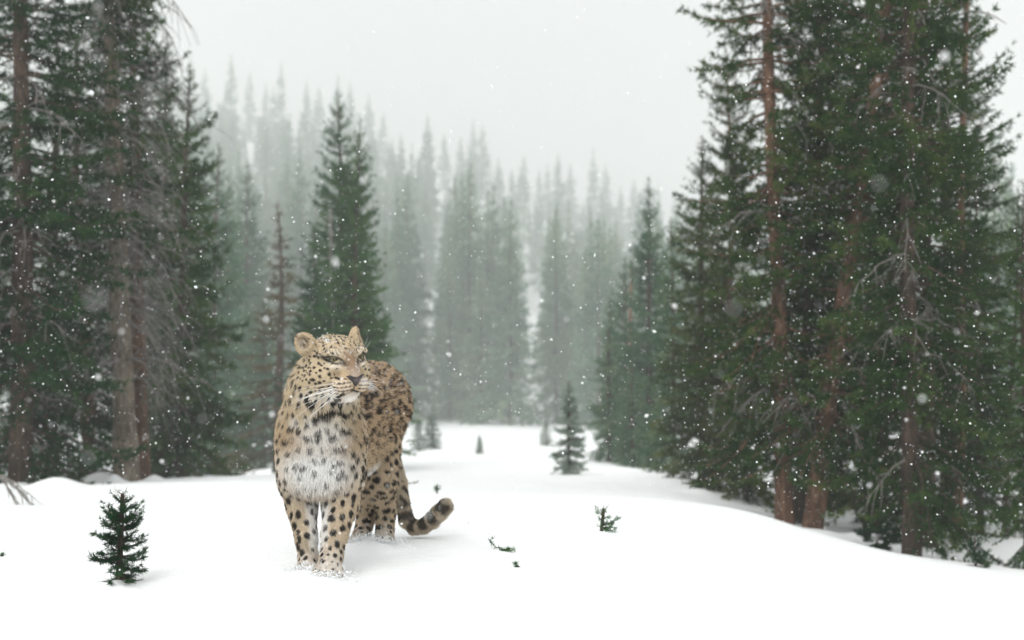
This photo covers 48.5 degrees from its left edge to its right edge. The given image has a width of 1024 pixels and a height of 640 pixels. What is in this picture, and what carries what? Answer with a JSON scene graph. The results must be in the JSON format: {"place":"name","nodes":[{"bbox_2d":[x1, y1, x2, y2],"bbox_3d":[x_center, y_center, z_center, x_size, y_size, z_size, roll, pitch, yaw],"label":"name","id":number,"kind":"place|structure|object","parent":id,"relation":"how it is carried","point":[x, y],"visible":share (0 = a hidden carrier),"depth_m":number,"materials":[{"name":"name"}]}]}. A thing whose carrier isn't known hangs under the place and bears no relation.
{"place":"outdoors","nodes":[
{"label":"outdoors","id":0,"kind":"place"},
{"bbox_2d":[0,113,1023,639],"bbox_3d":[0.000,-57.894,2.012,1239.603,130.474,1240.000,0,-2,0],"label":"snowy ground","id":1,"kind":"structure","parent":0,"point":[582,585],"depth_m":4.36,"materials":[{"name":"white snow"}]},
{"bbox_2d":[0,475,43,505],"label":"dead branch","id":2,"kind":"object","parent":1,"relation":"on","point":[4,479],"visible":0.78,"depth_m":8.93,"materials":[{"name":"grey wood"}]},
{"bbox_2d":[0,0,80,483],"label":"spruce tree","id":3,"kind":"object","parent":1,"relation":"on","point":[6,226],"visible":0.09,"depth_m":13.21,"materials":[{"name":"green plant"}]},
{"bbox_2d":[0,2,130,480],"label":"spruce tree","id":4,"kind":"object","parent":1,"relation":"on","point":[49,403],"visible":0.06,"depth_m":17.31,"materials":[{"name":"green plant"}]},
{"bbox_2d":[0,0,155,484],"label":"spruce tree","id":5,"kind":"object","parent":1,"relation":"on","point":[23,336],"visible":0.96,"depth_m":12.22,"materials":[{"name":"green plant"}]},
{"bbox_2d":[33,12,155,480],"bbox_3d":[-5.763,-0.785,15.286,1.977,7.000,1.957,-2,-2,0],"label":"spruce tree","id":6,"kind":"object","parent":1,"relation":"on","point":[100,421],"visible":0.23,"depth_m":15.09,"materials":[{"name":"green plant"}]},
{"bbox_2d":[3,0,232,481],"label":"spruce tree","id":7,"kind":"object","parent":1,"relation":"on","point":[126,426],"visible":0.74,"depth_m":13.92,"materials":[{"name":"green plant"}]},
{"bbox_2d":[87,487,149,585],"bbox_3d":[-1.373,0.772,3.966,0.219,0.387,0.219,1,-2,0],"label":"spruce seedling","id":8,"kind":"object","parent":1,"relation":"on","point":[119,541],"visible":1,"depth_m":3.96,"materials":[{"name":"green plant"}]},
{"bbox_2d":[69,0,208,479],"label":"spruce tree","id":9,"kind":"object","parent":1,"relation":"on","point":[141,409],"visible":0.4,"depth_m":14.69,"materials":[{"name":"green plant"}]},
{"bbox_2d":[98,32,225,476],"bbox_3d":[-6.993,-1.039,23.073,2.741,9.836,2.430,0,-2,0],"label":"spruce tree","id":10,"kind":"object","parent":1,"relation":"on","point":[160,428],"visible":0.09,"depth_m":22.95,"materials":[{"name":"green plant"}]},
{"bbox_2d":[144,65,254,478],"bbox_3d":[-5.325,-0.387,18.604,2.536,7.676,2.543,0,-2,0],"label":"spruce tree","id":11,"kind":"object","parent":1,"relation":"on","point":[182,454],"visible":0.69,"depth_m":18.40,"materials":[{"name":"green plant"}]},
{"bbox_2d":[190,143,264,475],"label":"spruce tree","id":12,"kind":"object","parent":1,"relation":"on","point":[227,308],"visible":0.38,"depth_m":41.97,"materials":[{"name":"green plant"}]},
{"bbox_2d":[218,56,243,166],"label":"spruce tree","id":13,"kind":"object","parent":1,"relation":"on","point":[228,93],"visible":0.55,"depth_m":323.67,"materials":[{"name":"green plant"}]},
{"bbox_2d":[196,181,268,469],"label":"spruce tree","id":14,"kind":"object","parent":1,"relation":"on","point":[238,238],"visible":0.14,"depth_m":49.99,"materials":[{"name":"green plant"}]},
{"bbox_2d":[211,160,285,451],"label":"spruce tree","id":15,"kind":"object","parent":1,"relation":"on","point":[252,269],"visible":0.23,"depth_m":65.98,"materials":[{"name":"green plant"}]},
{"bbox_2d":[238,71,258,142],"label":"spruce tree","id":16,"kind":"object","parent":1,"relation":"on","point":[250,131],"visible":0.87,"depth_m":400.61,"materials":[{"name":"green plant"}]},
{"bbox_2d":[197,201,312,474],"bbox_3d":[-7.092,0.805,34.194,4.578,8.849,3.791,0,-2,0],"label":"spruce tree","id":17,"kind":"object","parent":1,"relation":"on","point":[281,324],"visible":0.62,"depth_m":33.85,"materials":[{"name":"green plant"}]},
{"bbox_2d":[233,297,288,469],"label":"spruce tree","id":18,"kind":"object","parent":1,"relation":"on","point":[264,436],"visible":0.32,"depth_m":43.75,"materials":[{"name":"green plant"}]},
{"bbox_2d":[255,124,275,204],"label":"spruce tree","id":19,"kind":"object","parent":1,"relation":"on","point":[270,162],"visible":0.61,"depth_m":278.93,"materials":[{"name":"green plant"}]},
{"bbox_2d":[256,175,278,320],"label":"spruce tree","id":20,"kind":"object","parent":1,"relation":"on","point":[268,216],"visible":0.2,"depth_m":178.26,"materials":[{"name":"green plant"}]},
{"bbox_2d":[269,62,287,163],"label":"spruce tree","id":21,"kind":"object","parent":1,"relation":"on","point":[280,116],"visible":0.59,"depth_m":343.87,"materials":[{"name":"green plant"}]},
{"bbox_2d":[267,155,299,305],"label":"spruce tree","id":22,"kind":"object","parent":1,"relation":"on","point":[282,192],"visible":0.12,"depth_m":190.59,"materials":[{"name":"green plant"}]},
{"bbox_2d":[269,164,301,370],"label":"spruce tree","id":23,"kind":"object","parent":1,"relation":"on","point":[287,224],"visible":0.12,"depth_m":136.13,"materials":[{"name":"green plant"}]},
{"bbox_2d":[277,113,297,202],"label":"spruce tree","id":24,"kind":"object","parent":1,"relation":"on","point":[288,138],"visible":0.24,"depth_m":261.93,"materials":[{"name":"green plant"}]},
{"bbox_2d":[268,147,326,404],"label":"spruce tree","id":25,"kind":"object","parent":1,"relation":"on","point":[296,212],"visible":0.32,"depth_m":121.24,"materials":[{"name":"green plant"}]},
{"bbox_2d":[271,223,328,474],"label":"spruce tree","id":26,"kind":"object","parent":1,"relation":"on","point":[307,286],"visible":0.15,"depth_m":26.37,"materials":[{"name":"green plant"}]},
{"bbox_2d":[295,82,318,184],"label":"spruce tree","id":27,"kind":"object","parent":1,"relation":"on","point":[308,137],"visible":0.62,"depth_m":328.69,"materials":[{"name":"green plant"}]},
{"bbox_2d":[307,89,329,173],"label":"spruce tree","id":28,"kind":"object","parent":1,"relation":"on","point":[321,137],"visible":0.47,"depth_m":347.43,"materials":[{"name":"green plant"}]},
{"bbox_2d":[248,530,421,586],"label":"loose snow","id":29,"kind":"structure","parent":1,"relation":"on","point":[354,540],"depth_m":4.07,"materials":[{"name":"white snow"}]},
{"bbox_2d":[287,89,392,366],"bbox_3d":[-3.834,-0.687,25.483,2.505,9.125,2.787,-1,-2,0],"label":"spruce tree","id":30,"kind":"object","parent":1,"relation":"on","point":[325,250],"visible":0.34,"depth_m":25.44,"materials":[{"name":"green plant"}]},
{"bbox_2d":[338,82,361,185],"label":"spruce tree","id":31,"kind":"object","parent":1,"relation":"on","point":[349,129],"visible":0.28,"depth_m":330.36,"materials":[{"name":"green plant"}]},
{"bbox_2d":[320,118,394,367],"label":"spruce tree","id":32,"kind":"object","parent":1,"relation":"on","point":[357,196],"visible":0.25,"depth_m":25.22,"materials":[{"name":"green plant"}]},
{"bbox_2d":[273,326,454,577],"bbox_3d":[-0.622,0.498,4.482,0.487,0.916,1.185,0,-2,12],"label":"leopard","id":33,"kind":"object","parent":1,"relation":"on","point":[327,368],"visible":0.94,"depth_m":4.13,"materials":[{"name":"fur"}]},
{"bbox_2d":[317,214,423,456],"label":"spruce tree","id":34,"kind":"object","parent":1,"relation":"on","point":[371,329],"visible":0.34,"depth_m":23.95,"materials":[{"name":"green plant"}]},
{"bbox_2d":[361,95,379,165],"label":"spruce tree","id":35,"kind":"object","parent":1,"relation":"on","point":[367,126],"visible":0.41,"depth_m":384.32,"materials":[{"name":"green plant"}]},
{"bbox_2d":[376,112,391,172],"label":"spruce tree","id":36,"kind":"object","parent":1,"relation":"on","point":[383,159],"visible":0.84,"depth_m":399.73,"materials":[{"name":"green plant"}]},
{"bbox_2d":[370,225,426,422],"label":"spruce tree","id":37,"kind":"object","parent":1,"relation":"on","point":[392,276],"visible":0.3,"depth_m":100.48,"materials":[{"name":"green plant"}]},
{"bbox_2d":[379,187,425,419],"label":"spruce tree","id":38,"kind":"object","parent":1,"relation":"on","point":[402,282],"visible":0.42,"depth_m":111.22,"materials":[{"name":"green plant"}]},
{"bbox_2d":[380,227,435,418],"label":"spruce tree","id":39,"kind":"object","parent":1,"relation":"on","point":[418,367],"visible":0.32,"depth_m":113.22,"materials":[{"name":"green plant"}]},
{"bbox_2d":[389,174,439,410],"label":"spruce tree","id":40,"kind":"object","parent":1,"relation":"on","point":[411,231],"visible":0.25,"depth_m":123.17,"materials":[{"name":"green plant"}]},
{"bbox_2d":[402,144,427,281],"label":"spruce tree","id":41,"kind":"object","parent":1,"relation":"on","point":[411,179],"visible":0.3,"depth_m":240.87,"materials":[{"name":"green plant"}]},
{"bbox_2d":[391,234,440,412],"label":"spruce tree","id":42,"kind":"object","parent":1,"relation":"on","point":[416,349],"visible":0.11,"depth_m":119.33,"materials":[{"name":"green plant"}]},
{"bbox_2d":[408,416,428,451],"bbox_3d":[-3.798,4.829,45.899,0.904,1.909,0.900,0,-2,0],"label":"conifer bush","id":43,"kind":"object","parent":1,"relation":"on","point":[421,438],"visible":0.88,"depth_m":45.80,"materials":[{"name":"green plant"}]},
{"bbox_2d":[414,254,432,338],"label":"spruce tree","id":44,"kind":"object","parent":1,"relation":"on","point":[424,275],"visible":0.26,"depth_m":193.13,"materials":[{"name":"green plant"}]},
{"bbox_2d":[412,185,439,299],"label":"spruce tree","id":45,"kind":"object","parent":1,"relation":"on","point":[431,247],"visible":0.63,"depth_m":229.51,"materials":[{"name":"green plant"}]},
{"bbox_2d":[416,115,444,217],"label":"spruce tree","id":46,"kind":"object","parent":1,"relation":"on","point":[428,181],"visible":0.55,"depth_m":317.68,"materials":[{"name":"green plant"}]},
{"bbox_2d":[422,405,443,448],"bbox_3d":[-3.529,5.027,49.864,1.218,2.603,1.227,0,-2,0],"label":"conifer bush","id":47,"kind":"object","parent":1,"relation":"on","point":[433,439],"visible":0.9,"depth_m":49.80,"materials":[{"name":"green plant"}]},
{"bbox_2d":[425,174,443,250],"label":"spruce tree","id":48,"kind":"object","parent":1,"relation":"on","point":[436,219],"visible":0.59,"depth_m":278.94,"materials":[{"name":"green plant"}]},
{"bbox_2d":[436,134,452,189],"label":"spruce tree","id":49,"kind":"object","parent":1,"relation":"on","point":[444,165],"visible":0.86,"depth_m":381.00,"materials":[{"name":"green plant"}]},
{"bbox_2d":[423,178,476,403],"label":"spruce tree","id":50,"kind":"object","parent":1,"relation":"on","point":[451,216],"visible":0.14,"depth_m":135.16,"materials":[{"name":"green plant"}]},
{"bbox_2d":[423,228,477,421],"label":"spruce tree","id":51,"kind":"object","parent":1,"relation":"on","point":[442,352],"visible":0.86,"depth_m":111.68,"materials":[{"name":"green plant"}]},
{"bbox_2d":[432,171,490,414],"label":"spruce tree","id":52,"kind":"object","parent":1,"relation":"on","point":[455,239],"visible":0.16,"depth_m":122.28,"materials":[{"name":"green plant"}]},
{"bbox_2d":[426,163,506,420],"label":"spruce tree","id":53,"kind":"object","parent":1,"relation":"on","point":[470,261],"visible":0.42,"depth_m":116.90,"materials":[{"name":"green plant"}]},
{"bbox_2d":[446,260,507,424],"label":"spruce tree","id":54,"kind":"object","parent":1,"relation":"on","point":[479,349],"visible":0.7,"depth_m":106.30,"materials":[{"name":"green plant"}]},
{"bbox_2d":[475,125,494,198],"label":"spruce tree","id":55,"kind":"object","parent":1,"relation":"on","point":[481,158],"visible":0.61,"depth_m":389.38,"materials":[{"name":"green plant"}]},
{"bbox_2d":[458,192,517,414],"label":"spruce tree","id":56,"kind":"object","parent":1,"relation":"on","point":[489,250],"visible":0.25,"depth_m":122.81,"materials":[{"name":"green plant"}]},
{"bbox_2d":[467,184,522,411],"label":"spruce tree","id":57,"kind":"object","parent":1,"relation":"on","point":[496,229],"visible":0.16,"depth_m":126.20,"materials":[{"name":"green plant"}]},
{"bbox_2d":[489,159,508,224],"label":"spruce tree","id":58,"kind":"object","parent":1,"relation":"on","point":[499,182],"visible":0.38,"depth_m":321.72,"materials":[{"name":"green plant"}]},
{"bbox_2d":[467,199,548,426],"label":"spruce tree","id":59,"kind":"object","parent":1,"relation":"on","point":[510,351],"visible":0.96,"depth_m":103.13,"materials":[{"name":"green plant"}]},
{"bbox_2d":[0,69,1017,430],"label":"distant wood","id":60,"kind":"object","parent":1,"relation":"on","point":[388,199],"visible":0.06,"depth_m":260.17,"materials":[{"name":"grey plant"}]},
{"bbox_2d":[493,229,540,416],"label":"spruce tree","id":61,"kind":"object","parent":1,"relation":"on","point":[517,377],"visible":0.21,"depth_m":119.77,"materials":[{"name":"green plant"}]},
{"bbox_2d":[524,208,543,273],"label":"spruce tree","id":62,"kind":"object","parent":1,"relation":"on","point":[536,231],"visible":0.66,"depth_m":283.20,"materials":[{"name":"green plant"}]},
{"bbox_2d":[533,207,558,373],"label":"spruce tree","id":63,"kind":"object","parent":1,"relation":"on","point":[549,222],"visible":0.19,"depth_m":168.21,"materials":[{"name":"green plant"}]},
{"bbox_2d":[528,234,577,420],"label":"spruce tree","id":64,"kind":"object","parent":1,"relation":"on","point":[550,310],"visible":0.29,"depth_m":113.87,"materials":[{"name":"green plant"}]},
{"bbox_2d":[527,209,582,424],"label":"spruce tree","id":65,"kind":"object","parent":1,"relation":"on","point":[559,373],"visible":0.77,"depth_m":108.57,"materials":[{"name":"green plant"}]},
{"bbox_2d":[531,205,578,394],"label":"spruce tree","id":66,"kind":"object","parent":1,"relation":"on","point":[562,285],"visible":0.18,"depth_m":152.78,"materials":[{"name":"green plant"}]},
{"bbox_2d":[543,155,572,245],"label":"spruce tree","id":67,"kind":"object","parent":1,"relation":"on","point":[560,196],"visible":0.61,"depth_m":332.93,"materials":[{"name":"green plant"}]},
{"bbox_2d":[548,380,589,474],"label":"spruce tree","id":68,"kind":"object","parent":1,"relation":"on","point":[569,465],"visible":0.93,"depth_m":19.88,"materials":[{"name":"green plant"}]},
{"bbox_2d":[563,200,579,317],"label":"spruce tree","id":69,"kind":"object","parent":1,"relation":"on","point":[568,236],"visible":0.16,"depth_m":183.96,"materials":[{"name":"green plant"}]},
{"bbox_2d":[561,164,583,233],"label":"spruce tree","id":70,"kind":"object","parent":1,"relation":"on","point":[572,207],"visible":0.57,"depth_m":361.28,"materials":[{"name":"green plant"}]},
{"bbox_2d":[558,248,604,425],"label":"spruce tree","id":71,"kind":"object","parent":1,"relation":"on","point":[580,300],"visible":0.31,"depth_m":104.83,"materials":[{"name":"green plant"}]},
{"bbox_2d":[573,206,607,413],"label":"spruce tree","id":72,"kind":"object","parent":1,"relation":"on","point":[588,260],"visible":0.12,"depth_m":122.13,"materials":[{"name":"green plant"}]},
{"bbox_2d":[567,217,621,431],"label":"spruce tree","id":73,"kind":"object","parent":1,"relation":"on","point":[588,362],"visible":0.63,"depth_m":92.72,"materials":[{"name":"green plant"}]},
{"bbox_2d":[583,148,605,240],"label":"spruce tree","id":74,"kind":"object","parent":1,"relation":"on","point":[593,174],"visible":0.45,"depth_m":353.37,"materials":[{"name":"green plant"}]},
{"bbox_2d":[582,226,623,425],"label":"spruce tree","id":75,"kind":"object","parent":1,"relation":"on","point":[613,274],"visible":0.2,"depth_m":105.82,"materials":[{"name":"green plant"}]},
{"bbox_2d":[596,163,614,234],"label":"spruce tree","id":76,"kind":"object","parent":1,"relation":"on","point":[604,192],"visible":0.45,"depth_m":389.06,"materials":[{"name":"green plant"}]},
{"bbox_2d":[583,296,629,463],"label":"spruce tree","id":77,"kind":"object","parent":1,"relation":"on","point":[601,409],"visible":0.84,"depth_m":32.84,"materials":[{"name":"green plant"}]},
{"bbox_2d":[594,505,620,532],"bbox_3d":[0.439,0.938,5.224,0.142,0.191,0.108,0,-2,0],"label":"spruce seedling","id":78,"kind":"object","parent":1,"relation":"on","point":[603,524],"visible":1,"depth_m":5.22,"materials":[{"name":"green plant"}]},
{"bbox_2d":[593,256,646,457],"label":"spruce tree","id":79,"kind":"object","parent":1,"relation":"on","point":[624,308],"visible":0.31,"depth_m":36.94,"materials":[{"name":"green plant"}]},
{"bbox_2d":[610,356,651,468],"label":"spruce tree","id":80,"kind":"object","parent":1,"relation":"on","point":[633,447],"visible":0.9,"depth_m":29.87,"materials":[{"name":"green plant"}]},
{"bbox_2d":[623,180,641,263],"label":"spruce tree","id":81,"kind":"object","parent":1,"relation":"on","point":[630,224],"visible":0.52,"depth_m":338.29,"materials":[{"name":"green plant"}]},
{"bbox_2d":[620,192,659,423],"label":"spruce tree","id":82,"kind":"object","parent":1,"relation":"on","point":[640,225],"visible":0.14,"depth_m":106.30,"materials":[{"name":"green plant"}]},
{"bbox_2d":[609,176,681,468],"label":"spruce tree","id":83,"kind":"object","parent":1,"relation":"on","point":[641,359],"visible":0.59,"depth_m":30.86,"materials":[{"name":"green plant"}]},
{"bbox_2d":[630,218,697,474],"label":"spruce tree","id":84,"kind":"object","parent":1,"relation":"on","point":[670,283],"visible":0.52,"depth_m":21.45,"materials":[{"name":"green plant"}]},
{"bbox_2d":[651,218,697,409],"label":"spruce tree","id":85,"kind":"object","parent":1,"relation":"on","point":[676,277],"visible":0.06,"depth_m":102.33,"materials":[{"name":"green plant"}]},
{"bbox_2d":[647,135,750,479],"bbox_3d":[2.925,0.144,17.802,2.151,6.159,2.054,0,-2,0],"label":"spruce tree","id":86,"kind":"object","parent":1,"relation":"on","point":[701,271],"visible":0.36,"depth_m":17.77,"materials":[{"name":"green plant"}]},
{"bbox_2d":[667,50,773,500],"bbox_3d":[3.088,-0.540,16.058,1.833,6.738,1.730,0,-2,0],"label":"spruce tree","id":87,"kind":"object","parent":1,"relation":"on","point":[715,442],"visible":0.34,"depth_m":15.95,"materials":[{"name":"green plant"}]},
{"bbox_2d":[709,261,773,508],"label":"spruce tree","id":88,"kind":"object","parent":1,"relation":"on","point":[748,490],"visible":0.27,"depth_m":14.88,"materials":[{"name":"green plant"}]},
{"bbox_2d":[671,0,877,524],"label":"spruce tree","id":89,"kind":"object","parent":1,"relation":"on","point":[777,307],"visible":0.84,"depth_m":11.95,"materials":[{"name":"green plant"}]},
{"bbox_2d":[727,0,887,524],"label":"spruce tree","id":90,"kind":"object","parent":1,"relation":"on","point":[807,305],"visible":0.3,"depth_m":12.38,"materials":[{"name":"green plant"}]},
{"bbox_2d":[744,0,885,511],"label":"spruce tree","id":91,"kind":"object","parent":1,"relation":"on","point":[788,280],"visible":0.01,"depth_m":16.12,"materials":[{"name":"green plant"}]},
{"bbox_2d":[725,0,981,529],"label":"spruce tree","id":92,"kind":"object","parent":1,"relation":"on","point":[827,430],"visible":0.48,"depth_m":11.67,"materials":[{"name":"green plant"}]},
{"bbox_2d":[852,500,901,551],"bbox_3d":[3.324,1.878,10.304,0.456,0.581,0.556,1,-2,-19],"label":"spruce seedling","id":93,"kind":"object","parent":1,"relation":"on","point":[887,539],"visible":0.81,"depth_m":10.24,"materials":[{"name":"green plant"}]},
{"bbox_2d":[762,0,992,534],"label":"spruce tree","id":94,"kind":"object","parent":1,"relation":"on","point":[851,496],"visible":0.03,"depth_m":13.22,"materials":[{"name":"green plant"}]},
{"bbox_2d":[798,0,1021,564],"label":"spruce tree","id":95,"kind":"object","parent":1,"relation":"on","point":[913,493],"visible":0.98,"depth_m":9.81,"materials":[{"name":"green plant"}]},
{"bbox_2d":[835,0,1023,553],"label":"spruce tree","id":96,"kind":"object","parent":1,"relation":"on","point":[958,260],"visible":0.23,"depth_m":12.07,"materials":[{"name":"green plant"}]},
{"bbox_2d":[865,0,1022,523],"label":"spruce tree","id":97,"kind":"object","parent":1,"relation":"on","point":[947,203],"visible":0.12,"depth_m":14.34,"materials":[{"name":"green plant"}]},
{"bbox_2d":[936,1,1006,541],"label":"spruce tree","id":98,"kind":"object","parent":1,"relation":"on","point":[965,27],"visible":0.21,"depth_m":12.57,"materials":[{"name":"green plant"}]},
{"bbox_2d":[961,537,994,567],"bbox_3d":[3.476,1.766,8.519,0.296,0.304,0.238,0,-2,0],"label":"spruce seedling","id":99,"kind":"object","parent":1,"relation":"on","point":[979,560],"visible":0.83,"depth_m":8.51,"materials":[{"name":"green plant"}]},
{"bbox_2d":[938,145,1021,532],"bbox_3d":[5.490,0.285,13.395,0.994,4.850,1.039,0,-2,0],"label":"spruce tree","id":100,"kind":"object","parent":1,"relation":"on","point":[980,490],"visible":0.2,"depth_m":13.32,"materials":[{"name":"green plant"}]},
{"bbox_2d":[966,185,1022,537],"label":"spruce tree","id":101,"kind":"object","parent":1,"relation":"on","point":[1018,393],"visible":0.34,"depth_m":12.98,"materials":[{"name":"green plant"}]},
{"bbox_2d":[966,126,1022,465],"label":"spruce tree","id":102,"kind":"object","parent":1,"relation":"on","point":[996,217],"visible":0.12,"depth_m":51.82,"materials":[{"name":"green plant"}]},
{"bbox_2d":[981,178,1023,568],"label":"spruce tree","id":103,"kind":"object","parent":1,"relation":"on","point":[1014,508],"visible":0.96,"depth_m":8.90,"materials":[{"name":"green plant"}]},
{"bbox_2d":[0,0,1023,639],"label":"falling snow","id":104,"kind":"structure","parent":0,"point":[442,182],"depth_m":5.50,"materials":[{"name":"white snow"}]},
{"bbox_2d":[0,0,1023,253],"label":"sky","id":105,"kind":"structure","parent":0,"point":[470,16],"materials":[{"name":"white"}]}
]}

